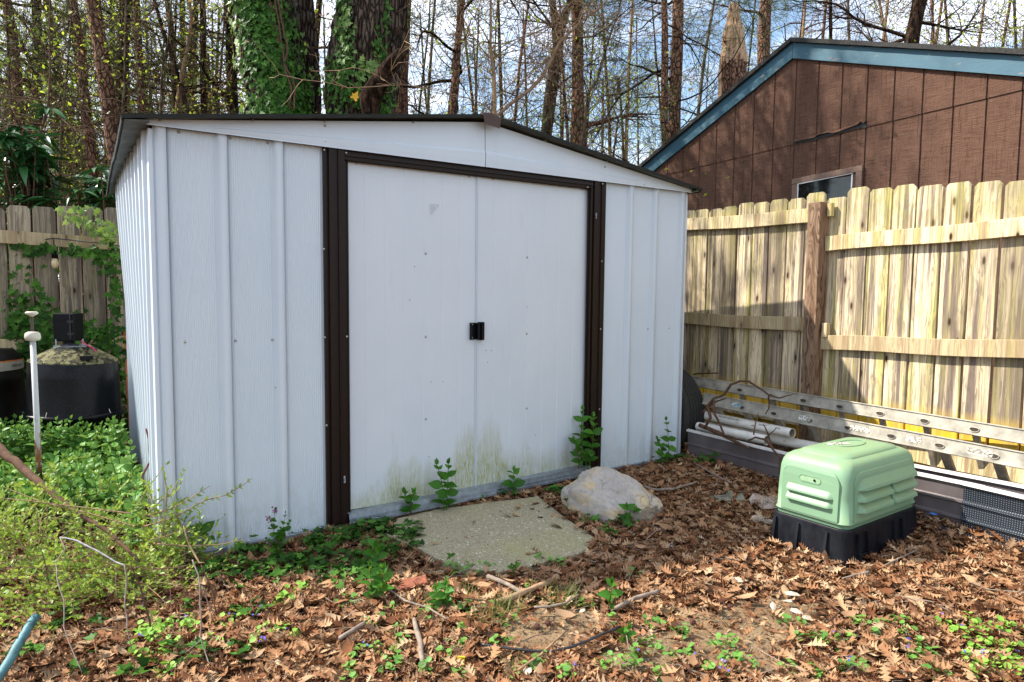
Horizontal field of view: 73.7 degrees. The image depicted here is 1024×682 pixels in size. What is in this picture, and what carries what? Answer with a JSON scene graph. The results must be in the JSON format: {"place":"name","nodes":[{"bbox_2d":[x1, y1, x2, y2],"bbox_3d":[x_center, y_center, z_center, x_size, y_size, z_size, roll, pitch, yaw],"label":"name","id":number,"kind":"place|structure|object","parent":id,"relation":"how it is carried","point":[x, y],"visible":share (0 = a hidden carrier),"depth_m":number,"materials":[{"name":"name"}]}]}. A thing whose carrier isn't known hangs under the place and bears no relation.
{"place":"outdoors","nodes":[
{"label":"outdoors","id":0,"kind":"place"},
{"bbox_2d":[0,413,1023,681],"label":"ground","id":1,"kind":"structure","parent":0,"point":[822,617],"depth_m":2.47,"materials":[{"name":"brown plant"}]},
{"bbox_2d":[0,0,24,205],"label":"pine tree","id":2,"kind":"object","parent":1,"relation":"on","point":[20,85],"visible":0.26,"depth_m":8.47,"materials":[{"name":"brown plant"}]},
{"bbox_2d":[0,348,25,432],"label":"barrel","id":3,"kind":"object","parent":1,"relation":"on","point":[12,388],"visible":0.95,"depth_m":4.32,"materials":[{"name":"black plastic"}]},
{"bbox_2d":[0,613,40,681],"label":"teal rod","id":4,"kind":"object","parent":1,"relation":"on","point":[17,646],"visible":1,"depth_m":2.04,"materials":[{"name":"metal"}]},
{"bbox_2d":[24,311,43,498],"bbox_3d":[-2.305,0.355,3.304,0.068,0.992,0.133,-2,5,-33],"label":"riser pipe","id":5,"kind":"object","parent":1,"relation":"on","point":[32,337],"visible":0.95,"depth_m":3.29,"materials":[{"name":"white plastic"}]},
{"bbox_2d":[0,104,115,313],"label":"evergreen shrub","id":6,"kind":"object","parent":1,"relation":"on","point":[28,172],"visible":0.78,"depth_m":5.21,"materials":[{"name":"green plant"}]},
{"bbox_2d":[0,205,127,420],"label":"old board fence","id":7,"kind":"object","parent":1,"relation":"on","point":[44,228],"visible":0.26,"depth_m":4.80,"materials":[{"name":"grey wood"}]},
{"bbox_2d":[0,204,129,439],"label":"fence ivy","id":8,"kind":"object","parent":7,"relation":"attached to","point":[102,337],"visible":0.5,"depth_m":4.65,"materials":[{"name":"green plant"}]},
{"bbox_2d":[0,0,134,317],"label":"bare sapling","id":9,"kind":"object","parent":1,"relation":"on","point":[42,125],"visible":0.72,"depth_m":5.57,"materials":[{"name":"brown plant"}]},
{"bbox_2d":[0,412,148,548],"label":"periwinkle bed","id":10,"kind":"object","parent":1,"relation":"on","point":[104,449],"visible":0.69,"depth_m":3.47,"materials":[{"name":"green plant"}]},
{"bbox_2d":[19,313,124,447],"bbox_3d":[-2.744,0.328,4.272,0.559,1.005,0.559,-2,5,-33],"label":"plastic tank","id":11,"kind":"object","parent":10,"relation":"on","point":[77,381],"visible":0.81,"depth_m":4.10,"materials":[{"name":"plastic"}]},
{"bbox_2d":[0,0,150,310],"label":"understory tree","id":12,"kind":"object","parent":1,"relation":"on","point":[35,101],"visible":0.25,"depth_m":7.75,"materials":[{"name":"green plant"}]},
{"bbox_2d":[0,0,154,351],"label":"pine tree","id":13,"kind":"object","parent":1,"relation":"on","point":[89,141],"visible":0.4,"depth_m":7.57,"materials":[{"name":"brown plant"}]},
{"bbox_2d":[0,0,154,233],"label":"understory tree","id":14,"kind":"object","parent":1,"relation":"on","point":[40,118],"visible":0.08,"depth_m":9.99,"materials":[{"name":"green plant"}]},
{"bbox_2d":[0,0,196,201],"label":"understory tree","id":15,"kind":"object","parent":1,"relation":"on","point":[45,89],"visible":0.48,"depth_m":7.32,"materials":[{"name":"green plant"}]},
{"bbox_2d":[85,0,118,207],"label":"pine tree","id":16,"kind":"object","parent":1,"relation":"on","point":[111,131],"visible":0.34,"depth_m":6.54,"materials":[{"name":"brown plant"}]},
{"bbox_2d":[6,0,219,202],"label":"understory tree","id":17,"kind":"object","parent":1,"relation":"on","point":[115,68],"visible":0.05,"depth_m":11.66,"materials":[{"name":"green plant"}]},
{"bbox_2d":[0,0,241,228],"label":"understory tree","id":18,"kind":"object","parent":1,"relation":"on","point":[69,103],"visible":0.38,"depth_m":7.36,"materials":[{"name":"green plant"}]},
{"bbox_2d":[1,0,241,113],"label":"hardwood tree","id":19,"kind":"object","parent":1,"relation":"on","point":[227,39],"visible":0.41,"depth_m":8.50,"materials":[{"name":"brown plant"}]},
{"bbox_2d":[0,455,251,635],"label":"privet shrub","id":20,"kind":"object","parent":1,"relation":"on","point":[85,583],"visible":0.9,"depth_m":2.63,"materials":[{"name":"green plant"}]},
{"bbox_2d":[0,443,140,561],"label":"fallen limb","id":21,"kind":"object","parent":20,"relation":"on","point":[21,467],"visible":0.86,"depth_m":2.79,"materials":[{"name":"brown wood"}]},
{"bbox_2d":[6,0,245,179],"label":"pine tree","id":22,"kind":"object","parent":1,"relation":"on","point":[203,45],"visible":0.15,"depth_m":8.97,"materials":[{"name":"brown plant"}]},
{"bbox_2d":[41,526,216,672],"bbox_3d":[-1.196,0.762,2.088,0.681,0.352,0.312,2,4,14],"label":"dead shrub","id":23,"kind":"object","parent":1,"relation":"on","point":[124,565],"visible":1,"depth_m":2.12,"materials":[{"name":"wood"}]},
{"bbox_2d":[31,0,236,113],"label":"grey sapling","id":24,"kind":"object","parent":1,"relation":"on","point":[161,80],"visible":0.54,"depth_m":6.00,"materials":[{"name":"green plant"}]},
{"bbox_2d":[77,0,193,113],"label":"bare sapling","id":25,"kind":"object","parent":1,"relation":"on","point":[124,81],"visible":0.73,"depth_m":6.09,"materials":[{"name":"brown plant"}]},
{"bbox_2d":[32,0,246,164],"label":"understory tree","id":26,"kind":"object","parent":1,"relation":"on","point":[103,149],"visible":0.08,"depth_m":9.89,"materials":[{"name":"green plant"}]},
{"bbox_2d":[0,0,322,203],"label":"understory tree","id":27,"kind":"object","parent":1,"relation":"on","point":[173,22],"visible":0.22,"depth_m":8.11,"materials":[{"name":"green plant"}]},
{"bbox_2d":[2,0,322,169],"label":"understory tree","id":28,"kind":"object","parent":1,"relation":"on","point":[221,71],"visible":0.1,"depth_m":8.35,"materials":[{"name":"green plant"}]},
{"bbox_2d":[84,0,241,118],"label":"hardwood tree","id":29,"kind":"object","parent":1,"relation":"on","point":[127,56],"visible":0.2,"depth_m":8.40,"materials":[{"name":"brown plant"}]},
{"bbox_2d":[105,0,239,113],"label":"pine tree","id":30,"kind":"object","parent":1,"relation":"on","point":[145,104],"visible":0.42,"depth_m":8.26,"materials":[{"name":"brown plant"}]},
{"bbox_2d":[104,0,244,113],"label":"hardwood tree","id":31,"kind":"object","parent":1,"relation":"on","point":[186,49],"visible":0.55,"depth_m":7.05,"materials":[{"name":"brown plant"}]},
{"bbox_2d":[38,0,333,112],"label":"hardwood tree","id":32,"kind":"object","parent":1,"relation":"on","point":[177,73],"visible":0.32,"depth_m":7.19,"materials":[{"name":"brown plant"}]},
{"bbox_2d":[265,503,290,557],"bbox_3d":[-0.983,0.811,2.870,0.092,0.264,0.085,4,6,40],"label":"purple flowered weed","id":33,"kind":"object","parent":1,"relation":"on","point":[280,535],"visible":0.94,"depth_m":2.87,"materials":[{"name":"green plant"}]},
{"bbox_2d":[1,553,691,679],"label":"grass tufts","id":34,"kind":"object","parent":1,"relation":"on","point":[517,609],"visible":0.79,"depth_m":2.44,"materials":[{"name":"green plant"}]},
{"bbox_2d":[0,435,747,674],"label":"ground ivy","id":35,"kind":"object","parent":1,"relation":"on","point":[279,571],"visible":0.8,"depth_m":2.80,"materials":[{"name":"green plant"}]},
{"bbox_2d":[360,538,388,568],"bbox_3d":[-0.576,0.880,2.807,0.122,0.138,0.099,-2,5,-33],"label":"leafy weed","id":36,"kind":"object","parent":1,"relation":"on","point":[375,553],"visible":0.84,"depth_m":2.80,"materials":[{"name":"green plant"}]},
{"bbox_2d":[358,559,393,598],"bbox_3d":[-0.497,0.887,2.527,0.111,0.166,0.107,3,5,32],"label":"leafy weed","id":37,"kind":"object","parent":1,"relation":"on","point":[377,586],"visible":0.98,"depth_m":2.52,"materials":[{"name":"green plant"}]},
{"bbox_2d":[395,0,411,113],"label":"pine tree","id":38,"kind":"object","parent":1,"relation":"on","point":[402,103],"visible":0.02,"depth_m":8.93,"materials":[{"name":"brown plant"}]},
{"bbox_2d":[106,112,701,566],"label":"metal shed","id":39,"kind":"structure","parent":1,"relation":"on","point":[334,320],"depth_m":3.36,"materials":[{"name":"white paint"}]},
{"bbox_2d":[348,162,479,509],"bbox_3d":[-0.489,-0.030,3.439,0.734,1.684,0.056,-2,5,-33],"label":"door","id":40,"kind":"structure","parent":39,"relation":"in","point":[397,215],"depth_m":3.43,"materials":[{"name":"paint"}]},
{"bbox_2d":[475,176,587,485],"bbox_3d":[0.128,-0.055,3.851,0.762,1.684,0.050,-2,5,-33],"label":"door","id":41,"kind":"structure","parent":39,"relation":"in","point":[541,295],"depth_m":3.83,"materials":[{"name":"paint"}]},
{"bbox_2d":[0,0,867,320],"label":"brush","id":42,"kind":"object","parent":1,"relation":"on","point":[156,76],"visible":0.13,"depth_m":7.03,"materials":[{"name":"brown plant"}]},
{"bbox_2d":[317,0,556,121],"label":"understory tree","id":43,"kind":"object","parent":1,"relation":"on","point":[426,51],"visible":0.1,"depth_m":10.00,"materials":[{"name":"brown plant"}]},
{"bbox_2d":[426,577,453,607],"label":"leafy weed","id":44,"kind":"object","parent":1,"relation":"on","point":[439,594],"visible":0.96,"depth_m":2.45,"materials":[{"name":"green plant"}]},
{"bbox_2d":[428,458,457,509],"bbox_3d":[-0.336,0.740,3.493,0.149,0.295,0.152,-2,5,-33],"label":"leafy weed","id":45,"kind":"object","parent":1,"relation":"on","point":[451,491],"visible":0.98,"depth_m":3.48,"materials":[{"name":"green plant"}]},
{"bbox_2d":[320,0,570,128],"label":"bare tree","id":46,"kind":"object","parent":1,"relation":"on","point":[430,58],"visible":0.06,"depth_m":10.98,"materials":[{"name":"brown plant"}]},
{"bbox_2d":[409,0,526,112],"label":"understory tree","id":47,"kind":"object","parent":1,"relation":"on","point":[422,45],"visible":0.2,"depth_m":12.99,"materials":[{"name":"brown plant"}]},
{"bbox_2d":[409,0,538,120],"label":"understory tree","id":48,"kind":"object","parent":1,"relation":"on","point":[475,102],"visible":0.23,"depth_m":12.97,"materials":[{"name":"brown plant"}]},
{"bbox_2d":[323,0,629,113],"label":"oak tree","id":49,"kind":"object","parent":1,"relation":"on","point":[365,36],"visible":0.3,"depth_m":5.53,"materials":[{"name":"brown plant"}]},
{"bbox_2d":[316,0,397,113],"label":"trunk ivy","id":50,"kind":"object","parent":49,"relation":"attached to","point":[371,66],"visible":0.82,"depth_m":5.47,"materials":[{"name":"green plant"}]},
{"bbox_2d":[244,0,709,123],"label":"bare sapling","id":51,"kind":"object","parent":1,"relation":"on","point":[493,85],"visible":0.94,"depth_m":6.00,"materials":[{"name":"brown plant"}]},
{"bbox_2d":[314,0,655,142],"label":"bare tree","id":52,"kind":"object","parent":1,"relation":"on","point":[456,66],"visible":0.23,"depth_m":8.55,"materials":[{"name":"brown plant"}]},
{"bbox_2d":[385,496,596,576],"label":"stepping slab","id":53,"kind":"structure","parent":1,"relation":"on","point":[507,540],"depth_m":3.14,"materials":[{"name":"concrete"}]},
{"bbox_2d":[0,0,1022,316],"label":"woods","id":54,"kind":"object","parent":1,"relation":"on","point":[318,12],"visible":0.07,"depth_m":17.43,"materials":[{"name":"brown plant"}]},
{"bbox_2d":[0,580,1023,681],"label":"bright ground weeds","id":55,"kind":"object","parent":1,"relation":"on","point":[147,630],"visible":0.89,"depth_m":2.25,"materials":[{"name":"green plant"}]},
{"bbox_2d":[8,462,1023,681],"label":"twig litter","id":56,"kind":"object","parent":1,"relation":"on","point":[613,609],"visible":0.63,"depth_m":2.37,"materials":[{"name":"brown wood"}]},
{"bbox_2d":[414,0,617,137],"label":"bare tree","id":57,"kind":"object","parent":1,"relation":"on","point":[528,11],"visible":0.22,"depth_m":10.96,"materials":[{"name":"brown wood"}]},
{"bbox_2d":[12,458,1023,681],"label":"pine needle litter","id":58,"kind":"object","parent":1,"relation":"on","point":[94,645],"visible":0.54,"depth_m":2.35,"materials":[{"name":"brown plant"}]},
{"bbox_2d":[496,573,559,603],"bbox_3d":[0.069,0.930,2.563,0.320,0.027,0.038,-4,6,-44],"label":"stick","id":59,"kind":"object","parent":1,"relation":"on","point":[534,587],"visible":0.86,"depth_m":2.55,"materials":[{"name":"brown wood"}]},
{"bbox_2d":[481,625,620,652],"bbox_3d":[0.141,0.960,2.178,0.474,0.020,0.098,0,4,-13],"label":"stick","id":60,"kind":"object","parent":1,"relation":"on","point":[562,648],"visible":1,"depth_m":2.15,"materials":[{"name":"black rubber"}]},
{"bbox_2d":[485,0,620,154],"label":"understory tree","id":61,"kind":"object","parent":1,"relation":"on","point":[536,64],"visible":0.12,"depth_m":12.99,"materials":[{"name":"brown plant"}]},
{"bbox_2d":[465,0,674,145],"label":"bare sapling","id":62,"kind":"object","parent":1,"relation":"on","point":[587,93],"visible":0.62,"depth_m":7.49,"materials":[{"name":"brown plant"}]},
{"bbox_2d":[476,0,663,115],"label":"bare sapling","id":63,"kind":"object","parent":1,"relation":"on","point":[516,99],"visible":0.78,"depth_m":6.19,"materials":[{"name":"brown plant"}]},
{"bbox_2d":[515,0,625,141],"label":"bare sapling","id":64,"kind":"object","parent":1,"relation":"on","point":[564,96],"visible":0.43,"depth_m":7.59,"materials":[{"name":"brown wood"}]},
{"bbox_2d":[573,405,602,469],"bbox_3d":[0.449,0.569,4.017,0.187,0.390,0.151,-2,5,-33],"label":"leafy weed","id":65,"kind":"object","parent":1,"relation":"on","point":[589,433],"visible":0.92,"depth_m":4.02,"materials":[{"name":"green plant"}]},
{"bbox_2d":[443,0,739,129],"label":"hardwood tree","id":66,"kind":"object","parent":1,"relation":"on","point":[558,69],"visible":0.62,"depth_m":7.73,"materials":[{"name":"brown plant"}]},
{"bbox_2d":[496,0,719,134],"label":"hardwood tree","id":67,"kind":"object","parent":1,"relation":"on","point":[545,96],"visible":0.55,"depth_m":7.95,"materials":[{"name":"brown plant"}]},
{"bbox_2d":[513,0,705,160],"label":"understory tree","id":68,"kind":"object","parent":1,"relation":"on","point":[594,97],"visible":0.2,"depth_m":9.88,"materials":[{"name":"grey plant"}]},
{"bbox_2d":[560,466,663,527],"bbox_3d":[0.519,0.838,3.462,0.580,0.373,0.346,4,5,35],"label":"rock","id":69,"kind":"object","parent":1,"relation":"on","point":[603,492],"visible":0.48,"depth_m":3.37,"materials":[{"name":"grey stone"}]},
{"bbox_2d":[514,0,721,164],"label":"bare tree","id":70,"kind":"object","parent":1,"relation":"on","point":[630,39],"visible":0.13,"depth_m":11.98,"materials":[{"name":"brown plant"}]},
{"bbox_2d":[555,10,686,155],"bbox_3d":[1.412,-2.497,11.633,4.400,6.200,3.419,1,4,7],"label":"understory tree","id":71,"kind":"object","parent":1,"relation":"on","point":[614,83],"visible":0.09,"depth_m":11.58,"materials":[{"name":"grey plant"}]},
{"bbox_2d":[544,0,722,162],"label":"bare tree","id":72,"kind":"object","parent":1,"relation":"on","point":[676,59],"visible":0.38,"depth_m":8.25,"materials":[{"name":"brown plant"}]},
{"bbox_2d":[559,0,717,150],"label":"bare tree","id":73,"kind":"object","parent":1,"relation":"on","point":[576,131],"visible":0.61,"depth_m":7.76,"materials":[{"name":"brown plant"}]},
{"bbox_2d":[334,499,951,681],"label":"round leaf weeds","id":74,"kind":"object","parent":1,"relation":"on","point":[736,655],"visible":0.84,"depth_m":2.17,"materials":[{"name":"green plant"}]},
{"bbox_2d":[654,416,675,464],"bbox_3d":[0.972,0.630,4.299,0.146,0.321,0.110,0,4,-4],"label":"leafy weed","id":75,"kind":"object","parent":1,"relation":"on","point":[659,452],"visible":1,"depth_m":4.29,"materials":[{"name":"green plant"}]},
{"bbox_2d":[512,0,828,162],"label":"bare tree","id":76,"kind":"object","parent":1,"relation":"on","point":[665,65],"visible":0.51,"depth_m":8.18,"materials":[{"name":"brown plant"}]},
{"bbox_2d":[587,0,759,153],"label":"bare tree","id":77,"kind":"object","parent":1,"relation":"on","point":[701,79],"visible":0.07,"depth_m":10.00,"materials":[{"name":"brown plant"}]},
{"bbox_2d":[680,369,704,446],"bbox_3d":[1.058,0.486,4.864,0.214,0.648,0.648,-3,5,-35],"label":"tyre","id":78,"kind":"object","parent":1,"relation":"on","point":[693,406],"visible":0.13,"depth_m":4.60,"materials":[{"name":"rubber"}]},
{"bbox_2d":[695,422,768,444],"bbox_3d":[1.394,0.585,4.349,0.060,0.077,0.563,-2,5,-30],"label":"plastic pipe","id":79,"kind":"object","parent":1,"relation":"on","point":[743,435],"visible":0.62,"depth_m":4.26,"materials":[{"name":"white plastic"}]},
{"bbox_2d":[718,2,747,97],"bbox_3d":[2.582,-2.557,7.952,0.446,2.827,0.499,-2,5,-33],"label":"dead snag","id":80,"kind":"object","parent":1,"relation":"on","point":[735,68],"visible":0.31,"depth_m":7.90,"materials":[{"name":"brown wood"}]},
{"bbox_2d":[686,429,787,478],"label":"trim panel","id":81,"kind":"structure","parent":1,"relation":"on","point":[766,459],"depth_m":4.20,"materials":[{"name":"grey metal"}]},
{"bbox_2d":[684,0,832,63],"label":"pine tree","id":82,"kind":"object","parent":1,"relation":"on","point":[762,28],"visible":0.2,"depth_m":9.43,"materials":[{"name":"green plant"}]},
{"bbox_2d":[704,421,818,448],"bbox_3d":[1.577,0.603,4.286,0.060,0.105,1.552,-2,5,-32],"label":"plastic pipe","id":83,"kind":"object","parent":1,"relation":"on","point":[796,443],"visible":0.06,"depth_m":4.12,"materials":[{"name":"white plastic"}]},
{"bbox_2d":[704,411,795,437],"bbox_3d":[1.363,0.514,4.605,0.060,0.086,1.278,-2,5,-28],"label":"plastic pipe","id":84,"kind":"object","parent":83,"relation":"on","point":[787,432],"visible":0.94,"depth_m":4.28,"materials":[{"name":"white plastic"}]},
{"bbox_2d":[660,0,911,98],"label":"pine tree","id":85,"kind":"object","parent":1,"relation":"on","point":[830,16],"visible":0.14,"depth_m":11.99,"materials":[{"name":"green plant"}]},
{"bbox_2d":[638,37,1023,450],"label":"brown outbuilding","id":86,"kind":"structure","parent":1,"relation":"on","point":[790,118],"depth_m":5.24,"materials":[{"name":"paint"}]},
{"bbox_2d":[791,165,863,201],"bbox_3d":[2.507,-0.966,5.484,0.030,0.792,0.600,-2,5,-33],"label":"window","id":87,"kind":"structure","parent":86,"relation":"in","point":[802,187],"depth_m":5.43,"materials":[{"name":"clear glass"}]},
{"bbox_2d":[770,437,917,568],"bbox_3d":[1.528,0.731,3.117,0.705,0.526,0.425,-2,5,-33],"label":"pump cover","id":88,"kind":"object","parent":1,"relation":"on","point":[846,499],"visible":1,"depth_m":2.94,"materials":[{"name":"green plastic"}]},
{"bbox_2d":[683,180,1023,483],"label":"board fence","id":89,"kind":"object","parent":1,"relation":"on","point":[813,281],"visible":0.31,"depth_m":3.98,"materials":[{"name":"brown wood"}]},
{"bbox_2d":[692,376,1023,481],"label":"extension ladder","id":90,"kind":"object","parent":1,"relation":"on","point":[1000,459],"visible":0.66,"depth_m":3.69,"materials":[{"name":"metal"}]},
{"bbox_2d":[693,372,792,473],"bbox_3d":[1.374,0.455,4.378,0.326,0.461,1.302,0,4,-14],"label":"lichened branch","id":91,"kind":"object","parent":90,"relation":"on","point":[712,401],"visible":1,"depth_m":4.21,"materials":[{"name":"brown plant"}]},
{"bbox_2d":[771,0,1022,45],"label":"hardwood tree","id":92,"kind":"object","parent":1,"relation":"on","point":[916,22],"visible":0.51,"depth_m":9.56,"materials":[{"name":"brown plant"}]},
{"bbox_2d":[860,0,1023,46],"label":"bare tree","id":93,"kind":"object","parent":1,"relation":"on","point":[980,35],"visible":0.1,"depth_m":10.48,"materials":[{"name":"brown plant"}]},
{"bbox_2d":[913,472,984,524],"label":"trim panel","id":94,"kind":"structure","parent":1,"relation":"on","point":[941,496],"depth_m":3.21,"materials":[{"name":"grey metal"}]},
{"bbox_2d":[891,0,1023,47],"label":"bare tree","id":95,"kind":"object","parent":1,"relation":"on","point":[1009,8],"visible":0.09,"depth_m":10.92,"materials":[{"name":"brown plant"}]},
{"bbox_2d":[893,0,1022,47],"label":"bare tree","id":96,"kind":"object","parent":1,"relation":"on","point":[1015,21],"visible":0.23,"depth_m":10.11,"materials":[{"name":"brown plant"}]},
{"bbox_2d":[914,464,1023,494],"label":"trim panel","id":97,"kind":"structure","parent":1,"relation":"on","point":[1005,485],"depth_m":3.23,"materials":[{"name":"white metal"}]},
{"bbox_2d":[921,0,1023,48],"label":"understory tree","id":98,"kind":"object","parent":1,"relation":"on","point":[1007,44],"visible":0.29,"depth_m":8.55,"materials":[{"name":"grey plant"}]},
{"bbox_2d":[960,482,1023,545],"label":"trim panel","id":99,"kind":"structure","parent":1,"relation":"on","point":[1000,512],"depth_m":3.00,"materials":[{"name":"metal"}]},
{"bbox_2d":[0,0,1023,276],"label":"sky","id":100,"kind":"structure","parent":0,"point":[328,8],"materials":[{"name":"white"}]},
{"bbox_2d":[501,593,819,675],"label":"sandy ground","id":101,"kind":"structure","parent":0,"point":[702,638],"depth_m":2.29,"materials":[{"name":"soil"}]},
{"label":"forest floor litter","id":102,"kind":"object","parent":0,"visible":0},
{"bbox_2d":[198,0,321,113],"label":"oak tree","id":103,"kind":"object","parent":102,"relation":"on","point":[304,14],"visible":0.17,"depth_m":6.04,"materials":[{"name":"brown plant"}]},
{"bbox_2d":[220,0,319,113],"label":"trunk ivy","id":104,"kind":"object","parent":103,"relation":"attached to","point":[273,98],"visible":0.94,"depth_m":5.49,"materials":[{"name":"green plant"}]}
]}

